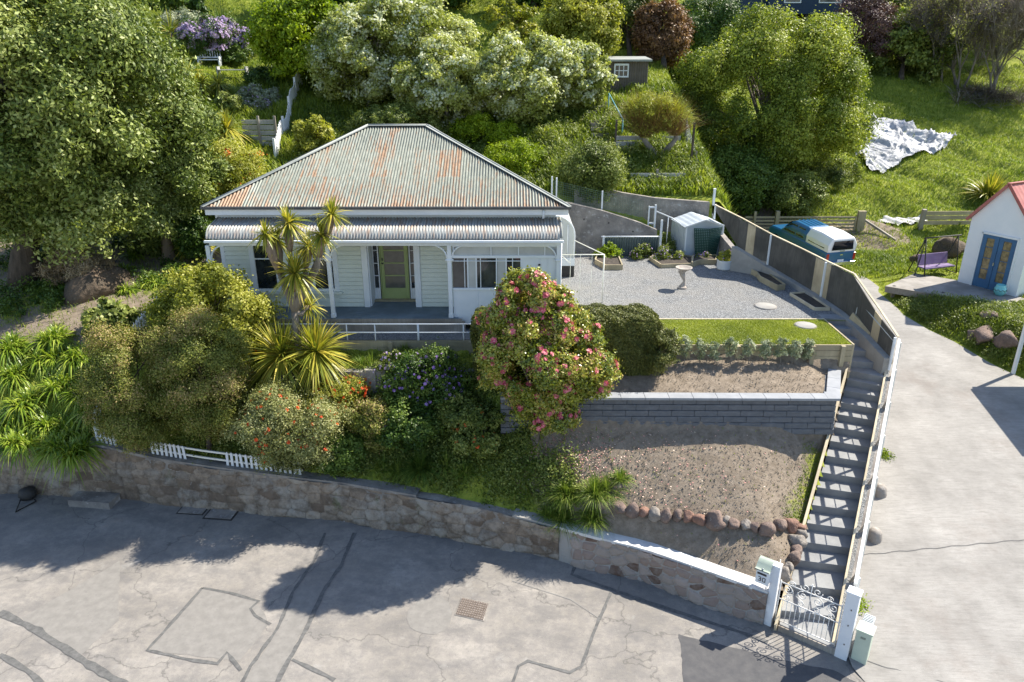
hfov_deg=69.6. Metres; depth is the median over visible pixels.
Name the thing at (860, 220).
wooden fence
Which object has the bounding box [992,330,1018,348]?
bank rock
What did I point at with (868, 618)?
vent box
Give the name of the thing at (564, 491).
grass clump
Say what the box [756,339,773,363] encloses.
young shrub
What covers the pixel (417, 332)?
pipe handrail
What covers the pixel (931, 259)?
swing seat
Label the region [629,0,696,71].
bronze tree
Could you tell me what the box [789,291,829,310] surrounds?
raised bed
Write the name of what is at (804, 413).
block retaining wall
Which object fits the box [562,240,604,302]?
metal trellis frame
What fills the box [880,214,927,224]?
tarpaulin
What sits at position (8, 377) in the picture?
strap leaf plant
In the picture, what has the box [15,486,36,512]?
road sign stand
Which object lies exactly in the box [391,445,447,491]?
grass clump
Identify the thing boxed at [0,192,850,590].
garden ground
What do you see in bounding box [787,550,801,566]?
border rock
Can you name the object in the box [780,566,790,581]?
border rock
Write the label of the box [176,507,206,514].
service lid
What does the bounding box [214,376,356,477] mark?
flowering bush
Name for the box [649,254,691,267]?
raised bed
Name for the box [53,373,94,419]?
strap leaf plant
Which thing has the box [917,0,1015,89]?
bare tree
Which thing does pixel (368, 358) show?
grass clump
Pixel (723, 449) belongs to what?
soil clods
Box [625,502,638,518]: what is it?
border rock
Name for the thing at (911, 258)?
boulder
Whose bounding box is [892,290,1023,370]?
bank weeds
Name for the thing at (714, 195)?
post
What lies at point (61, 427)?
strap leaf plant
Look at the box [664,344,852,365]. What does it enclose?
lawn retaining wall
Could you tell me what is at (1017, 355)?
carport
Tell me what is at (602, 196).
wire fence
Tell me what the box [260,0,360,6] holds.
background tree
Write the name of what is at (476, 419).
flowering bush
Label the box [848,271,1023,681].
driveway
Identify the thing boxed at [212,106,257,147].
cabbage tree
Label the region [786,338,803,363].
young shrub
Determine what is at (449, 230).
villa
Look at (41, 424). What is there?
strap leaf plant
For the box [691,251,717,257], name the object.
shrub
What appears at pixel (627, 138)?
terrace planks
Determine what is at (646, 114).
willow shrub
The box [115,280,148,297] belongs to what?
strap leaf plant
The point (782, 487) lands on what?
soil weeds
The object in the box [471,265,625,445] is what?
camellia tree
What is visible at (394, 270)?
front door
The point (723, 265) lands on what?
planter pot
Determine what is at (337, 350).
grass clump
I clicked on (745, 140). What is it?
shrub
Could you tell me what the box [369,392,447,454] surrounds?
shrub
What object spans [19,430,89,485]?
strap leaf plant
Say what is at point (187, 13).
shrub
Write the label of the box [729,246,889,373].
sloping kerb wall
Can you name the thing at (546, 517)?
grass clump
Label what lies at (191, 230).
shrub
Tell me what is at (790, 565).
border rock
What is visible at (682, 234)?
garden shed
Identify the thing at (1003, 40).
bare tree
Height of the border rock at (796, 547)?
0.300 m
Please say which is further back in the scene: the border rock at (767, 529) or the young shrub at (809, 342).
the young shrub at (809, 342)
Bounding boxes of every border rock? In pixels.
[596,497,608,509]
[612,500,625,513]
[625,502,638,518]
[639,506,648,517]
[648,506,660,521]
[660,508,671,523]
[672,509,681,521]
[683,510,694,522]
[692,514,705,525]
[705,510,725,531]
[723,515,729,527]
[727,517,739,529]
[740,518,750,529]
[750,522,758,533]
[758,521,775,536]
[773,518,786,531]
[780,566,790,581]
[784,561,793,571]
[785,518,798,533]
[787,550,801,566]
[788,534,806,547]
[791,544,802,554]
[795,529,807,538]
[798,523,806,529]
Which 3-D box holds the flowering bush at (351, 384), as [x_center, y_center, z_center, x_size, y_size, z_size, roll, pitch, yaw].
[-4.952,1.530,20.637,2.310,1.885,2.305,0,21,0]
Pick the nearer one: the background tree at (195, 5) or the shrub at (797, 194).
the shrub at (797, 194)
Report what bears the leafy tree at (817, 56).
on the hillside
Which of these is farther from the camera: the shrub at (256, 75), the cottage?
the shrub at (256, 75)
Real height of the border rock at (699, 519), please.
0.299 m
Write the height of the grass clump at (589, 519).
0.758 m
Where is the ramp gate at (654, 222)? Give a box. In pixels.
[647,205,680,243]
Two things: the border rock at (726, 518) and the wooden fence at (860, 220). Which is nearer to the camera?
the border rock at (726, 518)
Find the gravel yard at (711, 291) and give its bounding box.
[561,253,834,317]
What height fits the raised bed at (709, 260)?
0.220 m
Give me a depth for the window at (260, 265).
22.64 m
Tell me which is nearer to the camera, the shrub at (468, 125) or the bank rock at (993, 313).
the bank rock at (993, 313)
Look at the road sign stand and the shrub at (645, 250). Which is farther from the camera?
the shrub at (645, 250)
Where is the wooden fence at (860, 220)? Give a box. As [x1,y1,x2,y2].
[774,211,895,240]
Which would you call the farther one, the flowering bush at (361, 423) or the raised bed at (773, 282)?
the raised bed at (773, 282)
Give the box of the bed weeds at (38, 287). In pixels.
[0,213,213,320]
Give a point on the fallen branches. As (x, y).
(1007, 96)
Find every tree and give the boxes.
[0,0,224,289]
[71,64,234,261]
[147,0,211,20]
[157,10,184,55]
[178,51,219,98]
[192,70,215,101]
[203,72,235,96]
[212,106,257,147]
[238,0,338,79]
[249,194,356,368]
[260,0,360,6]
[301,0,423,108]
[360,0,485,88]
[387,31,488,132]
[409,0,475,10]
[471,27,583,126]
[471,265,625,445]
[480,0,539,39]
[517,0,548,7]
[534,0,626,62]
[542,38,618,110]
[614,0,660,55]
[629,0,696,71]
[663,0,744,97]
[671,0,890,175]
[833,0,902,70]
[851,0,928,10]
[855,10,964,85]
[897,0,1006,80]
[897,7,910,19]
[900,2,948,50]
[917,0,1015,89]
[962,0,1023,92]
[964,0,1023,57]
[965,3,1023,72]
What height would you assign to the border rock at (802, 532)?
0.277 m
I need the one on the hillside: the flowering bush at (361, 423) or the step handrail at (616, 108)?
the step handrail at (616, 108)
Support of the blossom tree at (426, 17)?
on the hillside
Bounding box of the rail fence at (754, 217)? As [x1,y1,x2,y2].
[745,211,774,228]
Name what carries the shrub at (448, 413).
on the garden ground at (670, 534)
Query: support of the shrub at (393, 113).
on the hillside
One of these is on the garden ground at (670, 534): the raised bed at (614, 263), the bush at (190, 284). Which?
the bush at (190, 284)
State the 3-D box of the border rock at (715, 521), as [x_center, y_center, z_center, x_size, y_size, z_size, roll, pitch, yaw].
[4.855,4.282,17.567,0.440,0.566,0.558,-11,24,-26]
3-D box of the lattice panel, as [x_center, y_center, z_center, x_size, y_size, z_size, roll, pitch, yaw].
[7.828,-3.964,29.422,1.187,1.114,0.198,-3,22,-8]
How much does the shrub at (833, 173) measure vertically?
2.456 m
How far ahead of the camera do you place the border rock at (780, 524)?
17.42 m
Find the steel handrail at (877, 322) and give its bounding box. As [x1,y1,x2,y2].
[855,309,892,340]
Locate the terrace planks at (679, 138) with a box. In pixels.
[665,136,680,140]
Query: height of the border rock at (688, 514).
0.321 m
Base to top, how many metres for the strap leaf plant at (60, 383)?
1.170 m
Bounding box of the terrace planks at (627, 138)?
[616,136,642,149]
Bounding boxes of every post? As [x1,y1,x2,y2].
[614,120,617,145]
[690,123,695,160]
[712,188,715,204]
[763,561,782,626]
[834,585,863,660]
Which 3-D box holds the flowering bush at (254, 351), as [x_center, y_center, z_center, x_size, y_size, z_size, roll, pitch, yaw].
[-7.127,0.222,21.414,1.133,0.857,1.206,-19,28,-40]
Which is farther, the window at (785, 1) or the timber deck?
the window at (785, 1)
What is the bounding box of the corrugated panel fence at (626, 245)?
[601,220,662,255]
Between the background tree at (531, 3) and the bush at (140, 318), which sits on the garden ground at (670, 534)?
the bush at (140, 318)
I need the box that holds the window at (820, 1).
[819,0,841,2]
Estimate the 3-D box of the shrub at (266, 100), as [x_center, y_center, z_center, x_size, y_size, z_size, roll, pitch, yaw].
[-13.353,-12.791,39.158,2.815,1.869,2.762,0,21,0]
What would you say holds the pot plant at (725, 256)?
in the planter pot at (723, 265)
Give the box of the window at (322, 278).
[309,246,342,293]
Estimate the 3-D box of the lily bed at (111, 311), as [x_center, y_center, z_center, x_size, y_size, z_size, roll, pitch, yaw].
[-12.627,-0.738,23.184,1.863,1.432,1.914,0,21,0]
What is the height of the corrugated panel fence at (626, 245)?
1.485 m
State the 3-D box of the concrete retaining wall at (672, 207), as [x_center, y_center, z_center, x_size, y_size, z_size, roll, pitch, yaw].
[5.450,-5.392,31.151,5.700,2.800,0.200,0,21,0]
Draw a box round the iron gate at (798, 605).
[774,580,842,646]
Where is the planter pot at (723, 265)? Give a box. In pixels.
[717,259,730,270]
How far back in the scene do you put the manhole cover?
16.97 m
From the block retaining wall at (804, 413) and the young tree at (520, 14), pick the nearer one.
the block retaining wall at (804, 413)
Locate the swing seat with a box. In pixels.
[908,234,961,276]
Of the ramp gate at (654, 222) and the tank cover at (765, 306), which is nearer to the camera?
the tank cover at (765, 306)
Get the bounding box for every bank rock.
[967,330,974,338]
[974,325,994,345]
[979,310,998,318]
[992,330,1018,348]
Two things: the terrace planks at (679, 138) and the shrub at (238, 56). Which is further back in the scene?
the shrub at (238, 56)
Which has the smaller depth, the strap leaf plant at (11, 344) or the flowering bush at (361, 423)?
the flowering bush at (361, 423)
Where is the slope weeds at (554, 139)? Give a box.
[293,95,723,193]
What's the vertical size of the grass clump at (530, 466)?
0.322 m
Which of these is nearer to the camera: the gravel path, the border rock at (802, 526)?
the border rock at (802, 526)
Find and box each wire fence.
[551,176,642,219]
[685,118,715,219]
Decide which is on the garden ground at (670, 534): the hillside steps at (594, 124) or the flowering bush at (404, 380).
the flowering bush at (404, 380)
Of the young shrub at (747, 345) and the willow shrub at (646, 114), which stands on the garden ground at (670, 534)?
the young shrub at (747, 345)
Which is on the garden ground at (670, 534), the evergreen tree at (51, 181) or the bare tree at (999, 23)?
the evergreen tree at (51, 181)
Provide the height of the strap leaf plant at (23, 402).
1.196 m
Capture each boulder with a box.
[64,264,130,304]
[909,254,928,264]
[932,237,965,258]
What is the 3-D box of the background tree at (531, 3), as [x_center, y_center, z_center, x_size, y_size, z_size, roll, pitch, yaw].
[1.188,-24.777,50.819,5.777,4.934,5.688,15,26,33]
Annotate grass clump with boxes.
[332,339,348,359]
[349,350,379,373]
[361,454,416,485]
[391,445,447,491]
[394,338,413,351]
[428,444,461,480]
[446,459,480,485]
[519,458,539,473]
[536,503,558,524]
[541,478,588,517]
[541,505,582,545]
[565,503,614,538]
[570,470,630,517]
[604,466,638,491]
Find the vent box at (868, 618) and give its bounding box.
[862,613,875,624]
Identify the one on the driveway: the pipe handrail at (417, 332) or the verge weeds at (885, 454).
the verge weeds at (885, 454)
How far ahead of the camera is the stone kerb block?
20.81 m
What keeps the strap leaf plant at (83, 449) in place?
on the garden ground at (670, 534)
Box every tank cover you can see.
[754,302,776,309]
[794,321,816,329]
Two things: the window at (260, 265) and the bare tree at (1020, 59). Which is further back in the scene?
the bare tree at (1020, 59)
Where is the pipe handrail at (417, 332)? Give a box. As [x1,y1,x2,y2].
[259,323,470,339]
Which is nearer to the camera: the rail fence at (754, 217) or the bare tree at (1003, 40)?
the rail fence at (754, 217)
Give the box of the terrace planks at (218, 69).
[216,66,247,75]
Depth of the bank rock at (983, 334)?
26.70 m
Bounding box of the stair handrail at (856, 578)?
[850,339,901,587]
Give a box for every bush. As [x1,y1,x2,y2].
[68,316,197,457]
[94,296,156,432]
[136,258,287,356]
[154,300,259,454]
[205,5,248,25]
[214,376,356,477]
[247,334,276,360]
[295,366,372,425]
[344,395,396,453]
[368,349,423,373]
[370,336,478,419]
[448,402,508,460]
[958,169,1011,202]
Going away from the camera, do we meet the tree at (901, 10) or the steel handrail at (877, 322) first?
the steel handrail at (877, 322)
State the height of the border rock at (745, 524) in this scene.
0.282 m
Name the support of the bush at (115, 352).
on the garden ground at (670, 534)
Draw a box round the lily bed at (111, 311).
[80,295,141,338]
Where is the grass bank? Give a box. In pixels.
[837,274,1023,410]
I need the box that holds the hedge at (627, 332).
[470,303,663,375]
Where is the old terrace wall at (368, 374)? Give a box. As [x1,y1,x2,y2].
[276,367,474,397]
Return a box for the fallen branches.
[942,79,1023,111]
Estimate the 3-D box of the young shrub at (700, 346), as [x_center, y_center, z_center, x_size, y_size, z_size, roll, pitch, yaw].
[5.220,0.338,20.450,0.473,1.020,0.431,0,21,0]
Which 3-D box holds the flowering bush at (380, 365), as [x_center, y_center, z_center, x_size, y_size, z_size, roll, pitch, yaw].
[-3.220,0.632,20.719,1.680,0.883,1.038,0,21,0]
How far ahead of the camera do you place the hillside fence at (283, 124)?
36.63 m
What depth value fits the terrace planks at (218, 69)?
41.31 m
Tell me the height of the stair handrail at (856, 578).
4.539 m
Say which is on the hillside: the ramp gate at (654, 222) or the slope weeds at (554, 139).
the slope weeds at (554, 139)
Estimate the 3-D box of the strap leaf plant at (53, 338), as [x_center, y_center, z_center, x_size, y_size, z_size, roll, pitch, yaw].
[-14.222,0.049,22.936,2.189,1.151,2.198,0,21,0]
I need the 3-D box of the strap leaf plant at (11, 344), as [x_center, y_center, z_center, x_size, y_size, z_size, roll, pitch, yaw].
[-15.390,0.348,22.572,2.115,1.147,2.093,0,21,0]
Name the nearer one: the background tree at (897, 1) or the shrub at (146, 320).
the shrub at (146, 320)
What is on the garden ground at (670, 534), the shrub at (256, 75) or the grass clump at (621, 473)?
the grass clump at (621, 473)
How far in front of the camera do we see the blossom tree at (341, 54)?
36.70 m
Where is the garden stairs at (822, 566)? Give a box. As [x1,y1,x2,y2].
[774,313,892,654]
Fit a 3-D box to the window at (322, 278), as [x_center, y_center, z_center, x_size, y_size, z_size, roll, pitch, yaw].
[-5.780,-2.428,22.453,1.060,2.060,0.160,0,21,0]
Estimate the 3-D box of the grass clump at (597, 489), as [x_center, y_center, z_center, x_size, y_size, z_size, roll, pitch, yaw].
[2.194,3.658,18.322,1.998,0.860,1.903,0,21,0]
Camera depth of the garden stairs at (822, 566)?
18.61 m
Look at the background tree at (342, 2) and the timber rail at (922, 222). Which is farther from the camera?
the background tree at (342, 2)
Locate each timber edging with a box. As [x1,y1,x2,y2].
[659,318,823,319]
[824,319,854,377]
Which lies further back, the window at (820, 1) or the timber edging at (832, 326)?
the window at (820, 1)
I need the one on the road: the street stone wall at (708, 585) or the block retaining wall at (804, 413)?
the street stone wall at (708, 585)
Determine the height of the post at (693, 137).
2.000 m
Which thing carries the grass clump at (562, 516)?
on the garden ground at (670, 534)
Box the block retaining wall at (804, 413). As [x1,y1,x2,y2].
[501,368,840,434]
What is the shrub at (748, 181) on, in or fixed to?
on the hillside
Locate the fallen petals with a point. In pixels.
(600, 460)
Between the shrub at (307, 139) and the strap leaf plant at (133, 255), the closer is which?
the strap leaf plant at (133, 255)
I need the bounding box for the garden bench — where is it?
[197,49,221,65]
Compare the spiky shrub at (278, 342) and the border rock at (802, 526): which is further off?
the spiky shrub at (278, 342)
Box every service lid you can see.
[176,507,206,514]
[202,508,238,520]
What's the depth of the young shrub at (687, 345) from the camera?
20.33 m
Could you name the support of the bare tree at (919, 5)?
on the hillside
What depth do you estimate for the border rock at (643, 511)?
17.89 m
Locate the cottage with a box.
[958,181,1023,296]
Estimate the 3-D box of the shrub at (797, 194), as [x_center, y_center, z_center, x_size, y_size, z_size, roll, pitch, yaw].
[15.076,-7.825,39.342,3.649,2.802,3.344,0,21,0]
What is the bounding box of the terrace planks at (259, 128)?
[241,116,276,147]
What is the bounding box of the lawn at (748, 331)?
[663,320,846,343]
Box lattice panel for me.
[694,227,721,253]
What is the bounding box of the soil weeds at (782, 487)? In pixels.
[545,429,822,561]
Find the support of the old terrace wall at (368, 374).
on the garden ground at (670, 534)
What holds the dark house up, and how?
on the hillside
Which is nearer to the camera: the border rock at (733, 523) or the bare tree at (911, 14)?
the border rock at (733, 523)
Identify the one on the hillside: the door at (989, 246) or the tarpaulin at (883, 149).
the tarpaulin at (883, 149)
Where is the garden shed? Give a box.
[670,212,723,254]
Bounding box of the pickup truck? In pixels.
[766,218,856,265]
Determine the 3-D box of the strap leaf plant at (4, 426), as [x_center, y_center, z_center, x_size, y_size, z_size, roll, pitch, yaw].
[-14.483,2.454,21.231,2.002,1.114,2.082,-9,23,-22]
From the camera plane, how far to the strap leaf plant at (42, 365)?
22.10 m
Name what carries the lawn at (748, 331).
on the garden ground at (670, 534)
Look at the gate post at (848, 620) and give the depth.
15.27 m
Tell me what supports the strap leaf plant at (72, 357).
on the garden ground at (670, 534)
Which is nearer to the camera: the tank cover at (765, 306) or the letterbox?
the letterbox
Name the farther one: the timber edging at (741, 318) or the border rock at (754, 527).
the timber edging at (741, 318)
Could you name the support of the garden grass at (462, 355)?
on the garden ground at (670, 534)
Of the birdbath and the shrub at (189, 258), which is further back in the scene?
the shrub at (189, 258)
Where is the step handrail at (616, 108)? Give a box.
[608,93,622,132]
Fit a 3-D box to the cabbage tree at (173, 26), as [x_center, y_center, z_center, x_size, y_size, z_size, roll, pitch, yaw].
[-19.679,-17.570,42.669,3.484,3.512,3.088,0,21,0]
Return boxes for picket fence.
[93,426,116,444]
[150,442,302,474]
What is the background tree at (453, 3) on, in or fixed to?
on the hillside
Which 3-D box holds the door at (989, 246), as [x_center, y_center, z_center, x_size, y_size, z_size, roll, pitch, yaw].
[19.360,-3.244,30.062,0.050,2.160,0.649,-11,24,-26]
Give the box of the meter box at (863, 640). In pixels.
[851,620,876,664]
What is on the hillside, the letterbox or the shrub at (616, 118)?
the shrub at (616, 118)
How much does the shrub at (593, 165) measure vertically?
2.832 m
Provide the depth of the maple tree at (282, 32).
37.91 m
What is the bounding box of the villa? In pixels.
[200,124,574,331]
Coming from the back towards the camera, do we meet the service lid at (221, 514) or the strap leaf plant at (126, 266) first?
the strap leaf plant at (126, 266)
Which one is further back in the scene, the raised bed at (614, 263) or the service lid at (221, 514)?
the raised bed at (614, 263)
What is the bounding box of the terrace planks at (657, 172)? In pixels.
[630,169,685,181]
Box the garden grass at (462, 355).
[0,206,613,506]
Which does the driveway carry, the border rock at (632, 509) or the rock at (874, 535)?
the rock at (874, 535)
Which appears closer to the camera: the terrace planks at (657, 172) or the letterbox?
the letterbox
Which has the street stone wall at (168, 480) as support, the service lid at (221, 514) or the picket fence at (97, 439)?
the picket fence at (97, 439)
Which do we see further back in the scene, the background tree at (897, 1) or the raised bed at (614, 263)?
the background tree at (897, 1)
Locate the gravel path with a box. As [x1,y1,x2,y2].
[249,326,477,339]
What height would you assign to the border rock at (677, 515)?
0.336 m
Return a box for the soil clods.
[555,358,827,567]
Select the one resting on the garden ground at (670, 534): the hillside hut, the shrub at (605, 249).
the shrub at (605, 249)
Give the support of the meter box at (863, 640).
on the road
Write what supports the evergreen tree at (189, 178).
on the garden ground at (670, 534)
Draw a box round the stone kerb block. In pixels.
[67,491,120,509]
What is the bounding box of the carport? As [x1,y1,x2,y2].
[1011,326,1023,373]
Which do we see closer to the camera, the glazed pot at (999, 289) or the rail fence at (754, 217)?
the glazed pot at (999, 289)
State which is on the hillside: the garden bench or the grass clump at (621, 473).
the garden bench
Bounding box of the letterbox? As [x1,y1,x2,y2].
[755,555,774,585]
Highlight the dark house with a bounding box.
[736,0,850,28]
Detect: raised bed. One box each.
[594,255,622,269]
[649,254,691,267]
[691,254,716,266]
[751,269,785,290]
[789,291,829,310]
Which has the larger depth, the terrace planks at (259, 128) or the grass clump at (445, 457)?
the terrace planks at (259, 128)
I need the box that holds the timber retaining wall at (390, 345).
[291,340,472,354]
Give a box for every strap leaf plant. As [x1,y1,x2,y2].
[0,330,39,368]
[0,359,34,403]
[0,385,53,437]
[0,408,32,436]
[0,426,54,473]
[15,347,67,385]
[17,409,63,464]
[18,324,78,362]
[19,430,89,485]
[32,368,80,416]
[38,411,92,444]
[38,431,110,492]
[51,339,97,381]
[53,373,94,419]
[63,398,112,437]
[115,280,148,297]
[116,261,137,275]
[117,248,147,264]
[135,274,166,290]
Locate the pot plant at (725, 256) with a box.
[716,249,730,260]
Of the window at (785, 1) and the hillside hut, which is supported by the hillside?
the hillside hut
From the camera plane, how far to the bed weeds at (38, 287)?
25.03 m
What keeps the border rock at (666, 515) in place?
on the garden ground at (670, 534)
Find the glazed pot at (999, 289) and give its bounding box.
[993,283,1006,295]
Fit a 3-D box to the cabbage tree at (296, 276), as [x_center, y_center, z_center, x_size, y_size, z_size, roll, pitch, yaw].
[-5.538,-1.200,19.730,2.735,5.485,1.990,11,24,26]
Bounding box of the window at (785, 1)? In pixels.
[784,0,800,2]
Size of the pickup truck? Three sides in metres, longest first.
4.692 x 1.688 x 1.628 m
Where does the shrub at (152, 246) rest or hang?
on the garden ground at (670, 534)
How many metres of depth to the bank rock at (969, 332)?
27.18 m
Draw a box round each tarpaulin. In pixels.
[856,113,955,172]
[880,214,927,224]
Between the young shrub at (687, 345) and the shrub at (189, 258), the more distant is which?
the shrub at (189, 258)
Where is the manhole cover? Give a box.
[454,597,488,620]
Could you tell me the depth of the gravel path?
21.86 m
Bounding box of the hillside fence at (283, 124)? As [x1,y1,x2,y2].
[272,68,304,156]
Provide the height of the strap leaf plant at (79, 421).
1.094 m
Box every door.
[378,246,410,298]
[972,234,1000,288]
[988,237,1016,289]
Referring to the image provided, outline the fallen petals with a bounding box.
[516,428,772,560]
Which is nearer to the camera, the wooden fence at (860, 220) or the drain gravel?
the drain gravel
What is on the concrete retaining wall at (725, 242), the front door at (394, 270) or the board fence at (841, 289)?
the board fence at (841, 289)
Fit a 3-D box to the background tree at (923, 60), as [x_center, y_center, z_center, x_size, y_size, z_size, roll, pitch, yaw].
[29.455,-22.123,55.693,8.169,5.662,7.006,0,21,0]
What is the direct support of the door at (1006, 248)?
in the cottage
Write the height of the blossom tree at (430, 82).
5.237 m
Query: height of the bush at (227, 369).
4.660 m
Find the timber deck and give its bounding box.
[885,274,1023,302]
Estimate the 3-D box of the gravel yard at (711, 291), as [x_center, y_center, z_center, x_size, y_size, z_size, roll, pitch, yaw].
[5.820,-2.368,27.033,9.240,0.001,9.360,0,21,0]
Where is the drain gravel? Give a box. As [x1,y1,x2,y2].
[836,372,888,631]
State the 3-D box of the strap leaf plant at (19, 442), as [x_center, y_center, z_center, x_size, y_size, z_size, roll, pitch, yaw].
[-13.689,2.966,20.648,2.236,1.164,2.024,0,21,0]
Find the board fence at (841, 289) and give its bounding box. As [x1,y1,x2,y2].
[713,204,898,370]
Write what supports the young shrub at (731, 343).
on the garden ground at (670, 534)
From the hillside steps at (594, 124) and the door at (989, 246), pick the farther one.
the hillside steps at (594, 124)
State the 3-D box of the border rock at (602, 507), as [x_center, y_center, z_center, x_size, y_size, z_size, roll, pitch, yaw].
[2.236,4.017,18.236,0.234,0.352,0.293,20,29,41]
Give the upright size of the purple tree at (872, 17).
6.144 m
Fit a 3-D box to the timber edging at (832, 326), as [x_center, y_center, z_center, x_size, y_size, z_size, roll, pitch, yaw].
[9.605,0.184,21.858,0.050,1.035,2.140,0,21,0]
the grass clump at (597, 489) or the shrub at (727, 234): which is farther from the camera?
the shrub at (727, 234)
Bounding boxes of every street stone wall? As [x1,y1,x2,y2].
[0,431,561,559]
[559,521,769,624]
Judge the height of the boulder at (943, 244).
1.220 m
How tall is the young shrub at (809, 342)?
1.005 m
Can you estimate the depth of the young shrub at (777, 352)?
20.38 m
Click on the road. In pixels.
(124, 590)
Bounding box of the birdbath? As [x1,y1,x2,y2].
[676,265,691,288]
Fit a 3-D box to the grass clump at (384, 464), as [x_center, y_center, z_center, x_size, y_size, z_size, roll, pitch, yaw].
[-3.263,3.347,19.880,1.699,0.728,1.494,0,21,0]
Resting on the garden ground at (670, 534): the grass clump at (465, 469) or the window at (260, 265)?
the grass clump at (465, 469)
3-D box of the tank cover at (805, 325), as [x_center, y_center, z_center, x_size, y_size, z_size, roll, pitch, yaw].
[8.822,-0.465,22.136,0.660,0.060,0.660,0,21,0]
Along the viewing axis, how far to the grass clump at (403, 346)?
21.46 m
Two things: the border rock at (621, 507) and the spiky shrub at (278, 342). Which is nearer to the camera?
the border rock at (621, 507)
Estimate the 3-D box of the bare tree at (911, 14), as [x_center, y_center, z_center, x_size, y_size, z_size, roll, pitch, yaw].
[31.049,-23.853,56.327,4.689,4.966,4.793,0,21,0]
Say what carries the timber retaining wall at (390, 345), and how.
on the garden ground at (670, 534)
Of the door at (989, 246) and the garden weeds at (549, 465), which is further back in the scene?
the door at (989, 246)
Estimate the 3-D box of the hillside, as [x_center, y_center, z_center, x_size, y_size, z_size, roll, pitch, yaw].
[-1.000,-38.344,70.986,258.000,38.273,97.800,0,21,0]
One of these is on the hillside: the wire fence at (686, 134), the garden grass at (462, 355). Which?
the wire fence at (686, 134)
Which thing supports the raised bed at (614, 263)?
on the gravel yard at (711, 291)
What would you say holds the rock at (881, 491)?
on the driveway
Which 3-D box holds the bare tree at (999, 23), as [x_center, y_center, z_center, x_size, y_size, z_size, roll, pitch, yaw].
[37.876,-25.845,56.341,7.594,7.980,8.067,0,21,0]
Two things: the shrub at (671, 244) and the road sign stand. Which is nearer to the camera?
the road sign stand
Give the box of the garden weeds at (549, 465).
[167,357,586,523]
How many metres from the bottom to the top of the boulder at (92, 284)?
1.822 m
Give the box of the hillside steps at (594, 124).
[588,102,612,141]
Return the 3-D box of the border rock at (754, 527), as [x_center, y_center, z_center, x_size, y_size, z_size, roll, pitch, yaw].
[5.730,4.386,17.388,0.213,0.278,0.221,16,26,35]
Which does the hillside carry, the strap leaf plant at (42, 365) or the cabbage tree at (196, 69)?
the cabbage tree at (196, 69)
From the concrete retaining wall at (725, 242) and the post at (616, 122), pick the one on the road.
the concrete retaining wall at (725, 242)
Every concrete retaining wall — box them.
[566,202,656,252]
[574,184,709,231]
[718,234,891,647]
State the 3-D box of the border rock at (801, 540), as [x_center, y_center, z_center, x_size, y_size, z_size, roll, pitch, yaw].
[6.770,4.734,17.465,0.413,0.388,0.413,-10,24,-23]
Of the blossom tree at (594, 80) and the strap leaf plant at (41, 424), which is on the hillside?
the blossom tree at (594, 80)
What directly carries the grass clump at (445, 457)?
on the garden ground at (670, 534)
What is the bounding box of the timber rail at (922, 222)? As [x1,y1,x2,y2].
[917,209,972,229]
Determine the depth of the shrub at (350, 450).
19.58 m
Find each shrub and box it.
[32,244,119,288]
[122,228,162,258]
[130,302,204,332]
[156,6,200,34]
[169,232,219,263]
[171,9,252,59]
[171,212,212,262]
[196,134,269,218]
[210,42,255,65]
[214,91,242,112]
[236,82,281,110]
[238,64,280,86]
[238,317,322,404]
[269,309,360,402]
[291,114,335,153]
[317,426,368,478]
[342,99,445,133]
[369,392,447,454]
[431,389,480,434]
[449,111,530,146]
[483,133,549,175]
[551,139,629,205]
[592,241,623,258]
[607,113,633,131]
[609,84,707,155]
[629,243,685,260]
[639,323,682,375]
[657,232,676,250]
[677,334,692,362]
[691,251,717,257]
[692,335,708,362]
[707,341,721,363]
[708,141,786,215]
[710,119,773,154]
[722,336,738,363]
[724,220,743,245]
[738,335,755,363]
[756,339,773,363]
[761,168,831,219]
[772,337,789,363]
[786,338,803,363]
[795,152,865,191]
[801,337,815,363]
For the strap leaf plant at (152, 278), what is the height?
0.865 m
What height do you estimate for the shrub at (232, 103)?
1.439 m
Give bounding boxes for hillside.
[117,0,1023,281]
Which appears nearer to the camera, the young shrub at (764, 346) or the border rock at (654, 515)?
the border rock at (654, 515)
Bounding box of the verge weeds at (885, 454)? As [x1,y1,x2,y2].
[838,448,896,615]
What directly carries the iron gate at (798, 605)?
attached to the gate post at (773, 593)
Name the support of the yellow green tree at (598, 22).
on the hillside
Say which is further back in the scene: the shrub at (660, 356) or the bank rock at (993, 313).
the bank rock at (993, 313)
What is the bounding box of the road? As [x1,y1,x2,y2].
[0,493,864,681]
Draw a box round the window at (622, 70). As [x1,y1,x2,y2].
[614,64,628,76]
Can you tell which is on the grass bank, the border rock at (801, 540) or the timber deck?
the timber deck
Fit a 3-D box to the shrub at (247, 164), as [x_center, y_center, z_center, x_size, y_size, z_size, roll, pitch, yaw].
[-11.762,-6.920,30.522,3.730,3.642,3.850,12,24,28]
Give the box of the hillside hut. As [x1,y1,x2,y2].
[606,56,651,92]
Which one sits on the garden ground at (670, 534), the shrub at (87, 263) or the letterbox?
the shrub at (87, 263)
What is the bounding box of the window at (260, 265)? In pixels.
[248,246,282,293]

